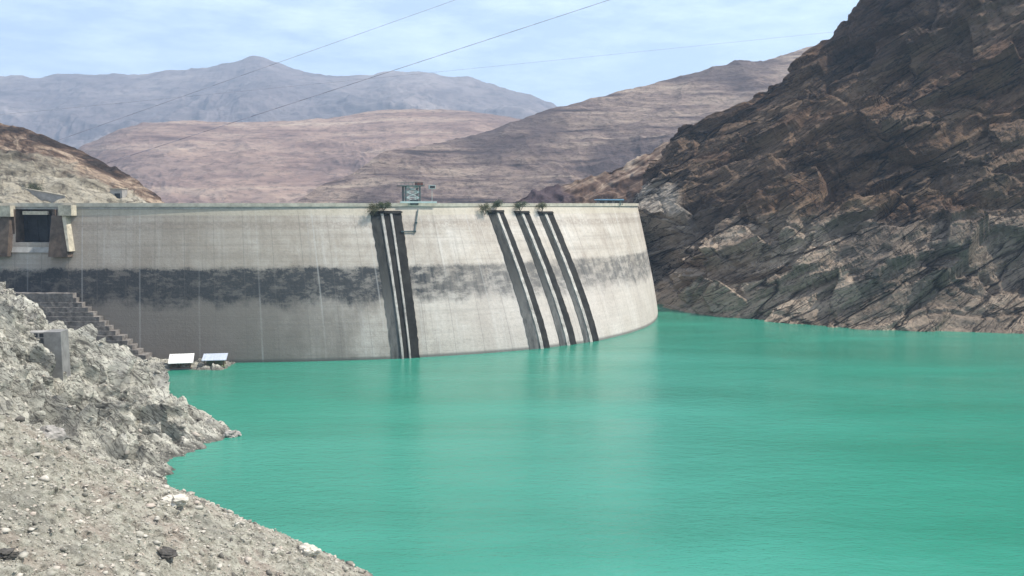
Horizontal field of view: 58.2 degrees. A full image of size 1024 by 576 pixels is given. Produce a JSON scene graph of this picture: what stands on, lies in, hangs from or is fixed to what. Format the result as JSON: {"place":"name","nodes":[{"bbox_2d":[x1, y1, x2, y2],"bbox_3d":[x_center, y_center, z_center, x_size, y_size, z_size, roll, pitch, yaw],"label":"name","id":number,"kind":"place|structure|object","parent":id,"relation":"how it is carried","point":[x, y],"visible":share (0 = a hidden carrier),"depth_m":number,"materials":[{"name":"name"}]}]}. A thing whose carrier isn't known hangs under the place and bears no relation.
{"place":"outdoors","nodes":[
{"label":"outdoors","id":0,"kind":"place"},
{"bbox_2d":[0,123,163,202],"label":"hill","id":1,"kind":"structure","parent":0,"point":[49,164],"depth_m":423.94,"materials":[{"name":"stone"}]},
{"bbox_2d":[24,183,42,190],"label":"shrub","id":2,"kind":"object","parent":1,"relation":"on","point":[31,186],"visible":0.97,"depth_m":403.39,"materials":[{"name":"green plant"}]},
{"bbox_2d":[21,187,65,202],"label":"retaining wall","id":3,"kind":"structure","parent":1,"relation":"on","point":[48,196],"depth_m":401.10,"materials":[{"name":"grey concrete"}]},
{"bbox_2d":[109,188,127,198],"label":"gatehouse","id":4,"kind":"object","parent":1,"relation":"on","point":[119,193],"visible":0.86,"depth_m":417.03,"materials":[{"name":"grey concrete"}]},
{"bbox_2d":[0,282,372,575],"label":"rocky bank","id":5,"kind":"structure","parent":0,"point":[85,364],"depth_m":130.16,"materials":[{"name":"grey stone"}]},
{"bbox_2d":[0,548,18,560],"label":"boulder","id":6,"kind":"object","parent":5,"relation":"on","point":[6,554],"visible":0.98,"depth_m":88.77,"materials":[{"name":"grey stone"}]},
{"bbox_2d":[26,329,70,380],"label":"concrete blockhouse","id":7,"kind":"structure","parent":5,"relation":"on","point":[55,342],"depth_m":211.25,"materials":[{"name":"concrete"}]},
{"bbox_2d":[39,425,70,442],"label":"boulder","id":8,"kind":"object","parent":5,"relation":"on","point":[54,432],"visible":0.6,"depth_m":123.08,"materials":[{"name":"grey stone"}]},
{"bbox_2d":[14,292,153,359],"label":"stepped footing","id":9,"kind":"object","parent":5,"relation":"on","point":[69,310],"visible":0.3,"depth_m":328.80,"materials":[{"name":"concrete"}]},
{"bbox_2d":[157,546,177,559],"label":"boulder","id":10,"kind":"object","parent":5,"relation":"on","point":[166,553],"visible":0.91,"depth_m":108.33,"materials":[{"name":"grey stone"}]},
{"bbox_2d":[160,494,188,507],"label":"boulder","id":11,"kind":"object","parent":5,"relation":"on","point":[177,500],"visible":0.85,"depth_m":124.03,"materials":[{"name":"grey stone"}]},
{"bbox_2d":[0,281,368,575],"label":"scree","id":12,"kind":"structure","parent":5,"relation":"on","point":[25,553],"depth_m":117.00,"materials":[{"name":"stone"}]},
{"bbox_2d":[135,356,234,372],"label":"rock ledge","id":13,"kind":"object","parent":5,"relation":"on","point":[154,364],"visible":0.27,"depth_m":318.33,"materials":[{"name":"grey stone"}]},
{"bbox_2d":[223,430,241,437],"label":"boulder","id":14,"kind":"object","parent":5,"relation":"on","point":[232,434],"visible":0.98,"depth_m":225.66,"materials":[{"name":"grey stone"}]},
{"bbox_2d":[298,543,320,556],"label":"boulder","id":15,"kind":"object","parent":5,"relation":"on","point":[307,549],"visible":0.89,"depth_m":135.01,"materials":[{"name":"grey stone"}]},
{"bbox_2d":[57,0,453,140],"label":"power cable","id":16,"kind":"object","parent":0,"point":[255,70],"visible":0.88,"depth_m":527.88,"materials":[{"name":"metal"}]},
{"bbox_2d":[0,56,556,148],"bbox_3d":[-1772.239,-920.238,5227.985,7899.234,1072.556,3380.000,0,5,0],"label":"mountains","id":17,"kind":"structure","parent":0,"point":[27,96],"depth_m":5475.38,"materials":[{"name":"stone"}]},
{"bbox_2d":[78,109,520,202],"bbox_3d":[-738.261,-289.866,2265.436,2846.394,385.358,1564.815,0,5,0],"label":"pink hill","id":18,"kind":"structure","parent":0,"point":[270,162],"depth_m":2254.26,"materials":[{"name":"soil"}]},
{"bbox_2d":[105,0,607,163],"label":"power cable","id":19,"kind":"object","parent":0,"point":[355,82],"visible":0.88,"depth_m":548.37,"materials":[{"name":"metal"}]},
{"bbox_2d":[1,32,827,114],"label":"power cable","id":20,"kind":"object","parent":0,"point":[411,74],"visible":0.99,"depth_m":540.46,"materials":[{"name":"metal"}]},
{"bbox_2d":[0,0,858,106],"label":"sky","id":21,"kind":"structure","parent":0,"point":[39,38],"materials":[{"name":"blue"}]},
{"bbox_2d":[296,46,812,202],"bbox_3d":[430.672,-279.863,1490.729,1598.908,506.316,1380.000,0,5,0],"label":"ridge","id":22,"kind":"structure","parent":0,"point":[511,162],"depth_m":1368.24,"materials":[{"name":"stone"}]},
{"bbox_2d":[508,141,669,202],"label":"brown hillside","id":23,"kind":"structure","parent":0,"point":[627,181],"depth_m":627.92,"materials":[{"name":"brown stone"}]},
{"bbox_2d":[164,304,1023,575],"bbox_3d":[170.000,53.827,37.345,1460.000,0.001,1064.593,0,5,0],"label":"water","id":24,"kind":"structure","parent":0,"point":[668,442],"depth_m":210.21,"materials":[{"name":"teal liquid"}]},
{"bbox_2d":[168,353,193,369],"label":"lake hut","id":25,"kind":"object","parent":24,"relation":"in","point":[180,359],"visible":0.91,"depth_m":318.59,"materials":[{"name":"metal"}]},
{"bbox_2d":[201,353,227,367],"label":"lake hut","id":26,"kind":"object","parent":24,"relation":"on","point":[216,358],"visible":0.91,"depth_m":321.75,"materials":[{"name":"white paint"}]},
{"bbox_2d":[633,0,1023,333],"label":"cliff","id":27,"kind":"structure","parent":0,"point":[862,168],"depth_m":486.84,"materials":[{"name":"stone"}]},
{"label":"ground","id":28,"kind":"structure","parent":0,"visible":0},
{"bbox_2d":[0,203,657,362],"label":"arch dam","id":29,"kind":"structure","parent":28,"relation":"on","point":[266,282],"depth_m":341.29,"materials":[{"name":"concrete"}]},
{"bbox_2d":[365,200,383,215],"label":"shrub","id":30,"kind":"object","parent":29,"relation":"on","point":[373,208],"visible":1,"depth_m":349.28,"materials":[{"name":"green plant"}]},
{"bbox_2d":[378,201,391,210],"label":"shrub","id":31,"kind":"object","parent":29,"relation":"on","point":[387,205],"visible":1,"depth_m":351.79,"materials":[{"name":"green plant"}]},
{"bbox_2d":[401,209,417,231],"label":"hanging pipe","id":32,"kind":"object","parent":29,"relation":"attached to","point":[416,222],"visible":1,"depth_m":355.71,"materials":[{"name":"metal"}]},
{"bbox_2d":[397,182,436,204],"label":"hoist gantry","id":33,"kind":"object","parent":29,"relation":"on","point":[415,201],"visible":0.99,"depth_m":358.78,"materials":[{"name":"metal"}]},
{"bbox_2d":[479,201,491,213],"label":"shrub","id":34,"kind":"object","parent":29,"relation":"on","point":[486,207],"visible":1,"depth_m":371.83,"materials":[{"name":"green plant"}]},
{"bbox_2d":[492,199,502,208],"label":"shrub","id":35,"kind":"object","parent":29,"relation":"on","point":[497,203],"visible":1,"depth_m":375.68,"materials":[{"name":"green plant"}]},
{"bbox_2d":[512,201,529,211],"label":"shrub","id":36,"kind":"object","parent":29,"relation":"on","point":[518,205],"visible":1,"depth_m":384.02,"materials":[{"name":"green plant"}]},
{"bbox_2d":[536,202,547,211],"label":"shrub","id":37,"kind":"object","parent":29,"relation":"on","point":[542,205],"visible":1,"depth_m":390.52,"materials":[{"name":"green plant"}]},
{"bbox_2d":[594,199,623,204],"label":"guard shelter","id":38,"kind":"object","parent":29,"relation":"on","point":[609,200],"visible":0.66,"depth_m":435.59,"materials":[{"name":"metal"}]}
]}

